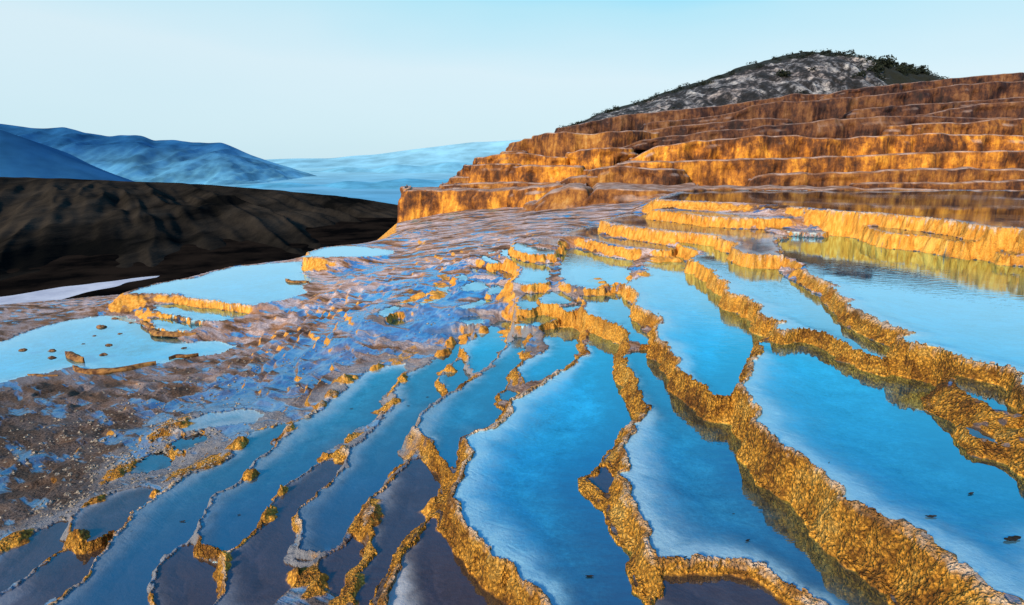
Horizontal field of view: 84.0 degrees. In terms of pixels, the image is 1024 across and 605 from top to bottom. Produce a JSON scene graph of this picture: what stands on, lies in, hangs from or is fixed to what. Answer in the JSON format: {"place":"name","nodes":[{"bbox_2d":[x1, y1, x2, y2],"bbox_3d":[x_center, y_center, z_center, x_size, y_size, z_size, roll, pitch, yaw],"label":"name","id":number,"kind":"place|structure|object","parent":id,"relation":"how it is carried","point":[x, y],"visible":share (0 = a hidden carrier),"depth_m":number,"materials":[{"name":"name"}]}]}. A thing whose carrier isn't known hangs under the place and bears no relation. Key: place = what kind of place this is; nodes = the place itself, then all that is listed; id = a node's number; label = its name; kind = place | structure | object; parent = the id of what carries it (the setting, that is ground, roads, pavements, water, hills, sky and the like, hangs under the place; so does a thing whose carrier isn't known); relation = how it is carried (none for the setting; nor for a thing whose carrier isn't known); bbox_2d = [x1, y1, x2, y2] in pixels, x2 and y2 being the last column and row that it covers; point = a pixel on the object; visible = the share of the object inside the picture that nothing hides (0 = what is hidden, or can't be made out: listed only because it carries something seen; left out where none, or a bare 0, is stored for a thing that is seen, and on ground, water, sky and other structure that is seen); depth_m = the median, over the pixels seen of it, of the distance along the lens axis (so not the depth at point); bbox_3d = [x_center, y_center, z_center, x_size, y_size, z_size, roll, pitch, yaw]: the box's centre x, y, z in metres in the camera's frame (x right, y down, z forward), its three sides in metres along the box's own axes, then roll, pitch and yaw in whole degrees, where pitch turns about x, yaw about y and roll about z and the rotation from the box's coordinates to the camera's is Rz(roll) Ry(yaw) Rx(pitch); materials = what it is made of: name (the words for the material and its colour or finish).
{"place":"outdoors","nodes":[
{"label":"outdoors","id":0,"kind":"place"},
{"bbox_2d":[0,130,134,181],"bbox_3d":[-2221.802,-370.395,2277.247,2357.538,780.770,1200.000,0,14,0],"label":"mountain spur","id":1,"kind":"structure","parent":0,"point":[21,156],"depth_m":2094.38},
{"bbox_2d":[0,276,157,304],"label":"road","id":2,"kind":"structure","parent":0,"point":[59,293],"depth_m":54.23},
{"bbox_2d":[0,124,315,184],"bbox_3d":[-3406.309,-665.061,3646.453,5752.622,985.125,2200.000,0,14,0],"label":"mountain range","id":3,"kind":"structure","parent":0,"point":[136,158],"depth_m":3571.37,"materials":[{"name":"stone"}]},
{"bbox_2d":[0,218,396,299],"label":"valley floor","id":4,"kind":"structure","parent":0,"point":[187,260],"depth_m":70.08,"materials":[{"name":"soil"}]},
{"bbox_2d":[0,177,397,280],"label":"hill","id":5,"kind":"structure","parent":0,"point":[44,221],"depth_m":104.97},
{"bbox_2d":[0,302,453,526],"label":"gravel","id":6,"kind":"structure","parent":0,"point":[132,458],"depth_m":5.59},
{"bbox_2d":[219,168,456,204],"bbox_3d":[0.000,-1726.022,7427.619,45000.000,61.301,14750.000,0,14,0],"label":"lake","id":7,"kind":"structure","parent":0,"point":[391,196],"depth_m":3320.65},
{"bbox_2d":[236,178,448,188],"bbox_3d":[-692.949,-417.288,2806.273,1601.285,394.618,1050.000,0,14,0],"label":"foothills","id":8,"kind":"structure","parent":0,"point":[394,184],"depth_m":2733.11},
{"bbox_2d":[304,162,472,172],"bbox_3d":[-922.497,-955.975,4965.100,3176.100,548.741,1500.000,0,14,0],"label":"foothills","id":9,"kind":"structure","parent":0,"point":[451,167],"depth_m":4930.69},
{"bbox_2d":[267,140,520,167],"bbox_3d":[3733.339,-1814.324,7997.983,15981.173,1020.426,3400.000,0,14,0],"label":"pale mountains","id":10,"kind":"structure","parent":0,"point":[465,152],"depth_m":8108.50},
{"bbox_2d":[0,189,1023,604],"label":"ground","id":11,"kind":"structure","parent":0,"point":[466,239],"depth_m":8.00,"materials":[{"name":"stone"}]},
{"bbox_2d":[0,519,68,591],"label":"travertine pool","id":12,"kind":"structure","parent":11,"relation":"on","point":[22,556],"depth_m":4.10,"materials":[{"name":"liquid"}]},
{"bbox_2d":[0,538,109,604],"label":"travertine pool","id":13,"kind":"structure","parent":11,"relation":"on","point":[59,573],"depth_m":3.73,"materials":[{"name":"liquid"}]},
{"bbox_2d":[0,471,158,576],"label":"travertine pool","id":14,"kind":"structure","parent":11,"relation":"on","point":[99,516],"depth_m":4.33,"materials":[{"name":"liquid"}]},
{"bbox_2d":[51,451,174,483],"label":"travertine pool","id":15,"kind":"structure","parent":11,"relation":"on","point":[154,461],"depth_m":5.32,"materials":[{"name":"liquid"}]},
{"bbox_2d":[0,315,276,383],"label":"travertine pool","id":16,"kind":"structure","parent":11,"relation":"on","point":[134,342],"depth_m":10.00,"materials":[{"name":"liquid"}]},
{"bbox_2d":[65,351,84,361],"bbox_3d":[-7.203,0.913,9.369,0.648,0.157,0.149,10,17,35],"label":"rim ledge","id":17,"kind":"object","parent":16,"relation":"on","point":[71,355],"visible":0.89,"depth_m":9.28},
{"bbox_2d":[72,361,155,374],"bbox_3d":[-6.261,1.042,8.840,1.233,0.118,0.351,-2,14,-7],"label":"rim ledge","id":18,"kind":"object","parent":16,"relation":"on","point":[101,371],"visible":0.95,"depth_m":8.74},
{"bbox_2d":[140,320,195,336],"bbox_3d":[-6.716,0.523,10.773,1.848,0.112,0.382,8,16,28],"label":"rim ledge","id":19,"kind":"object","parent":16,"relation":"on","point":[154,332],"visible":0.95,"depth_m":10.49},
{"bbox_2d":[169,353,198,359],"bbox_3d":[-5.407,0.887,9.381,0.430,0.078,0.113,-4,14,-16],"label":"rim ledge","id":20,"kind":"object","parent":16,"relation":"on","point":[183,356],"visible":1,"depth_m":9.35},
{"bbox_2d":[97,433,207,482],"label":"travertine pool","id":21,"kind":"structure","parent":11,"relation":"on","point":[188,441],"depth_m":5.60,"materials":[{"name":"liquid"}]},
{"bbox_2d":[19,423,287,604],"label":"travertine pool","id":22,"kind":"structure","parent":11,"relation":"on","point":[144,539],"depth_m":4.01,"materials":[{"name":"liquid"}]},
{"bbox_2d":[78,540,218,604],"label":"travertine pool","id":23,"kind":"structure","parent":22,"relation":"on","point":[185,576],"depth_m":3.48,"materials":[{"name":"liquid"}]},
{"bbox_2d":[149,457,344,604],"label":"travertine pool","id":24,"kind":"structure","parent":22,"relation":"on","point":[257,568],"depth_m":3.57,"materials":[{"name":"liquid"}]},
{"bbox_2d":[273,531,366,604],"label":"travertine pool","id":25,"kind":"structure","parent":24,"relation":"on","point":[336,565],"depth_m":3.39,"materials":[{"name":"liquid"}]},
{"bbox_2d":[151,314,202,330],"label":"travertine pool","id":26,"kind":"structure","parent":11,"relation":"on","point":[169,323],"depth_m":11.00,"materials":[{"name":"liquid"}]},
{"bbox_2d":[107,386,290,471],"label":"travertine pool","id":27,"kind":"structure","parent":11,"relation":"on","point":[215,418],"depth_m":5.94,"materials":[{"name":"liquid"}]},
{"bbox_2d":[149,299,276,332],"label":"travertine pool","id":28,"kind":"structure","parent":11,"relation":"on","point":[212,313],"depth_m":11.61,"materials":[{"name":"liquid"}]},
{"bbox_2d":[104,260,359,322],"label":"travertine pool","id":29,"kind":"structure","parent":11,"relation":"on","point":[246,287],"depth_m":12.88,"materials":[{"name":"liquid"}]},
{"bbox_2d":[148,361,408,595],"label":"travertine pool","id":30,"kind":"structure","parent":11,"relation":"on","point":[302,446],"depth_m":4.92,"materials":[{"name":"liquid"}]},
{"bbox_2d":[240,332,471,601],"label":"travertine pool","id":31,"kind":"structure","parent":11,"relation":"on","point":[325,517],"depth_m":4.53,"materials":[{"name":"liquid"}]},
{"bbox_2d":[317,303,402,351],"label":"travertine pool","id":32,"kind":"structure","parent":11,"relation":"on","point":[383,313],"depth_m":8.66,"materials":[{"name":"liquid"}]},
{"bbox_2d":[286,455,440,604],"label":"travertine pool","id":33,"kind":"structure","parent":11,"relation":"on","point":[399,507],"depth_m":3.63,"materials":[{"name":"liquid"}]},
{"bbox_2d":[392,329,647,604],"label":"travertine pool","id":34,"kind":"structure","parent":33,"relation":"on","point":[522,521],"depth_m":3.54,"materials":[{"name":"liquid"}]},
{"bbox_2d":[302,238,426,272],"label":"travertine pool","id":35,"kind":"structure","parent":11,"relation":"on","point":[314,260],"depth_m":15.82,"materials":[{"name":"liquid"}]},
{"bbox_2d":[339,292,425,324],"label":"travertine pool","id":36,"kind":"structure","parent":11,"relation":"on","point":[415,297],"depth_m":9.22,"materials":[{"name":"stone"}]},
{"bbox_2d":[390,312,407,324],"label":"travertine pool","id":37,"kind":"structure","parent":11,"relation":"on","point":[395,321],"depth_m":8.54,"materials":[{"name":"stone"}]},
{"bbox_2d":[382,274,450,297],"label":"travertine pool","id":38,"kind":"structure","parent":11,"relation":"on","point":[444,277],"depth_m":10.74,"materials":[{"name":"liquid"}]},
{"bbox_2d":[327,513,507,604],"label":"travertine pool","id":39,"kind":"structure","parent":11,"relation":"on","point":[432,568],"depth_m":3.04,"materials":[{"name":"liquid"}]},
{"bbox_2d":[386,282,450,323],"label":"travertine pool","id":40,"kind":"structure","parent":11,"relation":"on","point":[442,290],"depth_m":9.30,"materials":[{"name":"stone"}]},
{"bbox_2d":[382,358,470,403],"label":"travertine pool","id":41,"kind":"structure","parent":11,"relation":"on","point":[455,376],"depth_m":6.18,"materials":[{"name":"liquid"}]},
{"bbox_2d":[396,273,470,300],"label":"travertine pool","id":42,"kind":"structure","parent":11,"relation":"on","point":[414,290],"depth_m":9.99,"materials":[{"name":"liquid"}]},
{"bbox_2d":[400,280,489,308],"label":"travertine pool","id":43,"kind":"structure","parent":11,"relation":"on","point":[476,285],"depth_m":9.59,"materials":[{"name":"liquid"}]},
{"bbox_2d":[407,315,484,349],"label":"travertine pool","id":44,"kind":"structure","parent":11,"relation":"on","point":[436,339],"depth_m":7.54,"materials":[{"name":"liquid"}]},
{"bbox_2d":[402,295,491,334],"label":"travertine pool","id":45,"kind":"structure","parent":11,"relation":"on","point":[479,302],"depth_m":8.60,"materials":[{"name":"liquid"}]},
{"bbox_2d":[414,266,484,290],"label":"travertine pool","id":46,"kind":"structure","parent":11,"relation":"on","point":[423,279],"depth_m":10.45,"materials":[{"name":"liquid"}]},
{"bbox_2d":[370,327,532,484],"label":"travertine pool","id":47,"kind":"structure","parent":11,"relation":"on","point":[447,422],"depth_m":5.00,"materials":[{"name":"liquid"}]},
{"bbox_2d":[402,318,510,372],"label":"travertine pool","id":48,"kind":"structure","parent":11,"relation":"on","point":[484,346],"depth_m":7.05,"materials":[{"name":"liquid"}]},
{"bbox_2d":[446,176,468,183],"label":"travertine terrace","id":49,"kind":"structure","parent":11,"relation":"on","point":[456,179],"depth_m":26.27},
{"bbox_2d":[427,253,500,285],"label":"travertine pool","id":50,"kind":"structure","parent":11,"relation":"on","point":[487,258],"depth_m":10.69,"materials":[{"name":"liquid"}]},
{"bbox_2d":[427,284,503,298],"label":"travertine pool","id":51,"kind":"structure","parent":11,"relation":"on","point":[495,288],"depth_m":9.25,"materials":[{"name":"liquid"}]},
{"bbox_2d":[448,263,512,296],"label":"travertine pool","id":52,"kind":"structure","parent":11,"relation":"on","point":[505,274],"depth_m":10.25,"materials":[{"name":"stone"}]},
{"bbox_2d":[498,237,561,269],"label":"travertine pool","id":53,"kind":"structure","parent":52,"relation":"on","point":[525,256],"depth_m":10.39,"materials":[{"name":"stone"}]},
{"bbox_2d":[397,183,565,222],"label":"travertine terrace","id":54,"kind":"structure","parent":11,"relation":"on","point":[416,202],"depth_m":22.97,"materials":[{"name":"stone"}]},
{"bbox_2d":[451,389,520,400],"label":"travertine pool","id":55,"kind":"structure","parent":11,"relation":"on","point":[507,394],"depth_m":5.26,"materials":[{"name":"liquid"}]},
{"bbox_2d":[460,163,521,182],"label":"travertine terrace","id":56,"kind":"structure","parent":11,"relation":"on","point":[474,173],"depth_m":25.70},
{"bbox_2d":[473,152,568,165],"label":"travertine terrace","id":57,"kind":"structure","parent":56,"relation":"on","point":[521,158],"depth_m":26.50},
{"bbox_2d":[500,151,527,153],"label":"travertine terrace","id":58,"kind":"structure","parent":57,"relation":"on","point":[502,152],"depth_m":28.45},
{"bbox_2d":[506,138,533,153],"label":"travertine terrace","id":59,"kind":"structure","parent":58,"relation":"on","point":[527,144],"depth_m":29.77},
{"bbox_2d":[456,287,546,338],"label":"travertine pool","id":60,"kind":"structure","parent":11,"relation":"on","point":[528,300],"depth_m":7.79,"materials":[{"name":"liquid"}]},
{"bbox_2d":[450,248,554,326],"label":"travertine pool","id":61,"kind":"structure","parent":11,"relation":"on","point":[534,272],"depth_m":9.13,"materials":[{"name":"liquid"}]},
{"bbox_2d":[452,181,554,188],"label":"travertine terrace","id":62,"kind":"structure","parent":11,"relation":"on","point":[487,185],"depth_m":24.55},
{"bbox_2d":[475,242,554,281],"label":"travertine pool","id":63,"kind":"structure","parent":11,"relation":"on","point":[521,247],"depth_m":10.60,"materials":[{"name":"stone"}]},
{"bbox_2d":[455,320,581,389],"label":"travertine pool","id":64,"kind":"structure","parent":11,"relation":"on","point":[560,340],"depth_m":6.20,"materials":[{"name":"liquid"}]},
{"bbox_2d":[500,309,557,351],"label":"travertine pool","id":65,"kind":"structure","parent":11,"relation":"on","point":[538,319],"depth_m":7.28,"materials":[{"name":"stone"}]},
{"bbox_2d":[507,286,573,341],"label":"travertine pool","id":66,"kind":"structure","parent":11,"relation":"on","point":[556,296],"depth_m":7.70,"materials":[{"name":"liquid"}]},
{"bbox_2d":[508,299,582,341],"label":"travertine pool","id":67,"kind":"structure","parent":11,"relation":"on","point":[571,307],"depth_m":7.48,"materials":[{"name":"liquid"}]},
{"bbox_2d":[508,164,584,182],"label":"travertine terrace","id":68,"kind":"structure","parent":11,"relation":"on","point":[537,173],"depth_m":24.40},
{"bbox_2d":[516,183,592,212],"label":"travertine terrace","id":69,"kind":"structure","parent":11,"relation":"on","point":[569,195],"depth_m":18.46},
{"bbox_2d":[498,247,636,321],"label":"travertine pool","id":70,"kind":"structure","parent":11,"relation":"on","point":[585,268],"depth_m":8.85,"materials":[{"name":"liquid"}]},
{"bbox_2d":[555,175,597,187],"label":"travertine terrace","id":71,"kind":"structure","parent":11,"relation":"on","point":[591,181],"depth_m":21.68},
{"bbox_2d":[519,284,650,362],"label":"travertine pool","id":72,"kind":"structure","parent":11,"relation":"on","point":[614,307],"depth_m":7.12,"materials":[{"name":"liquid"}]},
{"bbox_2d":[532,130,658,156],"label":"travertine terrace","id":73,"kind":"structure","parent":11,"relation":"on","point":[560,144],"depth_m":27.27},
{"bbox_2d":[565,147,637,169],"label":"travertine terrace","id":74,"kind":"structure","parent":11,"relation":"on","point":[592,158],"depth_m":24.91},
{"bbox_2d":[526,225,676,256],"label":"travertine pool","id":75,"kind":"structure","parent":11,"relation":"on","point":[593,232],"depth_m":11.36,"materials":[{"name":"stone"}]},
{"bbox_2d":[588,462,615,492],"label":"travertine pool","id":76,"kind":"structure","parent":11,"relation":"on","point":[603,479],"depth_m":3.59,"materials":[{"name":"liquid"}]},
{"bbox_2d":[583,165,689,185],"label":"travertine terrace","id":77,"kind":"structure","parent":11,"relation":"on","point":[640,175],"depth_m":20.96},
{"bbox_2d":[584,182,706,204],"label":"travertine terrace","id":78,"kind":"structure","parent":11,"relation":"on","point":[614,192],"depth_m":17.80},
{"bbox_2d":[564,248,770,417],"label":"travertine pool","id":79,"kind":"structure","parent":11,"relation":"on","point":[699,332],"depth_m":5.92,"materials":[{"name":"liquid"}]},
{"bbox_2d":[574,211,802,284],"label":"travertine pool","id":80,"kind":"structure","parent":11,"relation":"on","point":[761,245],"depth_m":10.53,"materials":[{"name":"stone"}]},
{"bbox_2d":[607,209,800,227],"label":"travertine pool","id":81,"kind":"structure","parent":11,"relation":"on","point":[729,219],"depth_m":11.54,"materials":[{"name":"stone"}]},
{"bbox_2d":[652,566,794,604],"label":"travertine pool","id":82,"kind":"structure","parent":11,"relation":"on","point":[724,587],"depth_m":2.58,"materials":[{"name":"liquid"}]},
{"bbox_2d":[562,346,892,604],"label":"travertine pool","id":83,"kind":"structure","parent":11,"relation":"on","point":[684,483],"depth_m":3.10,"materials":[{"name":"liquid"}]},
{"bbox_2d":[678,333,1023,604],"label":"travertine pool","id":84,"kind":"structure","parent":83,"relation":"on","point":[896,454],"depth_m":3.03,"materials":[{"name":"liquid"}]},
{"bbox_2d":[623,235,890,360],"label":"travertine pool","id":85,"kind":"structure","parent":11,"relation":"on","point":[765,296],"depth_m":6.23,"materials":[{"name":"liquid"}]},
{"bbox_2d":[614,150,1023,185],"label":"travertine terrace","id":86,"kind":"structure","parent":11,"relation":"on","point":[734,172],"depth_m":20.74,"materials":[{"name":"stone"}]},
{"bbox_2d":[616,190,1023,264],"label":"travertine pool","id":87,"kind":"structure","parent":11,"relation":"on","point":[995,218],"depth_m":10.98,"materials":[{"name":"stone"}]},
{"bbox_2d":[628,133,1023,160],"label":"travertine terrace","id":88,"kind":"structure","parent":11,"relation":"on","point":[766,146],"depth_m":22.77,"materials":[{"name":"stone"}]},
{"bbox_2d":[621,115,1016,150],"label":"travertine terrace","id":89,"kind":"structure","parent":88,"relation":"on","point":[835,128],"depth_m":25.64,"materials":[{"name":"stone"}]},
{"bbox_2d":[641,118,792,136],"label":"travertine terrace","id":90,"kind":"structure","parent":89,"relation":"on","point":[697,128],"depth_m":27.64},
{"bbox_2d":[639,81,1023,130],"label":"travertine terrace","id":91,"kind":"structure","parent":89,"relation":"on","point":[808,111],"depth_m":30.71,"materials":[{"name":"stone"}]},
{"bbox_2d":[554,72,1023,133],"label":"travertine terrace","id":92,"kind":"structure","parent":91,"relation":"on","point":[634,122],"depth_m":35.05,"materials":[{"name":"stone"}]},
{"bbox_2d":[817,84,902,100],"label":"travertine terrace","id":93,"kind":"structure","parent":91,"relation":"on","point":[874,90],"depth_m":32.68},
{"bbox_2d":[840,97,1023,118],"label":"travertine terrace","id":94,"kind":"structure","parent":89,"relation":"on","point":[909,110],"depth_m":27.73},
{"bbox_2d":[914,101,1023,117],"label":"travertine terrace","id":95,"kind":"structure","parent":89,"relation":"on","point":[1002,109],"depth_m":26.62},
{"bbox_2d":[881,118,1023,135],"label":"travertine terrace","id":96,"kind":"structure","parent":88,"relation":"on","point":[1004,126],"depth_m":23.90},
{"bbox_2d":[692,185,1023,190],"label":"travertine terrace","id":97,"kind":"structure","parent":11,"relation":"on","point":[796,187],"depth_m":18.37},
{"bbox_2d":[744,166,1023,186],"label":"travertine terrace","id":98,"kind":"structure","parent":11,"relation":"on","point":[947,175],"depth_m":19.51,"materials":[{"name":"stone"}]},
{"bbox_2d":[777,228,1023,472],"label":"travertine pool","id":99,"kind":"structure","parent":11,"relation":"on","point":[945,314],"depth_m":5.10,"materials":[{"name":"liquid"}]},
{"bbox_2d":[767,218,825,241],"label":"travertine pool","id":100,"kind":"structure","parent":99,"relation":"on","point":[793,229],"depth_m":10.73,"materials":[{"name":"stone"}]},
{"bbox_2d":[865,216,979,242],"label":"travertine pool","id":101,"kind":"structure","parent":11,"relation":"on","point":[902,230],"depth_m":8.91,"materials":[{"name":"stone"}]},
{"bbox_2d":[849,179,1023,189],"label":"travertine terrace","id":102,"kind":"structure","parent":11,"relation":"on","point":[997,185],"depth_m":18.79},
{"bbox_2d":[965,423,1002,444],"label":"travertine pool","id":103,"kind":"structure","parent":11,"relation":"on","point":[980,432],"depth_m":3.25,"materials":[{"name":"liquid"}]},
{"bbox_2d":[949,369,1022,413],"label":"travertine pool","id":104,"kind":"structure","parent":11,"relation":"on","point":[993,394],"depth_m":3.66,"materials":[{"name":"stone"}]},
{"bbox_2d":[997,236,1023,254],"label":"travertine pool","id":105,"kind":"structure","parent":11,"relation":"on","point":[1013,249],"depth_m":7.62,"materials":[{"name":"stone"}]},
{"bbox_2d":[1006,424,1023,437],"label":"travertine pool","id":106,"kind":"structure","parent":11,"relation":"on","point":[1016,428],"depth_m":3.21,"materials":[{"name":"stone"}]},
{"bbox_2d":[0,0,1023,159],"label":"sky","id":107,"kind":"structure","parent":0,"point":[263,79],"materials":[{"name":"blue"}]},
{"bbox_2d":[581,51,940,123],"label":"rocky hill","id":108,"kind":"structure","parent":0,"point":[751,82],"depth_m":133.69,"materials":[{"name":"stone"}]},
{"bbox_2d":[559,48,949,127],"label":"scrub","id":109,"kind":"object","parent":108,"relation":"on","point":[908,71],"visible":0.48,"depth_m":148.05,"materials":[{"name":"green plant"}]},
{"bbox_2d":[776,69,790,76],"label":"tree","id":110,"kind":"object","parent":108,"relation":"on","point":[783,73],"visible":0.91,"depth_m":131.88,"materials":[{"name":"green plant"}]},
{"bbox_2d":[866,64,884,73],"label":"tree","id":111,"kind":"object","parent":108,"relation":"on","point":[876,69],"visible":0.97,"depth_m":134.60,"materials":[{"name":"green plant"}]},
{"bbox_2d":[874,54,897,67],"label":"tree","id":112,"kind":"object","parent":108,"relation":"on","point":[891,62],"visible":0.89,"depth_m":138.36,"materials":[{"name":"green plant"}]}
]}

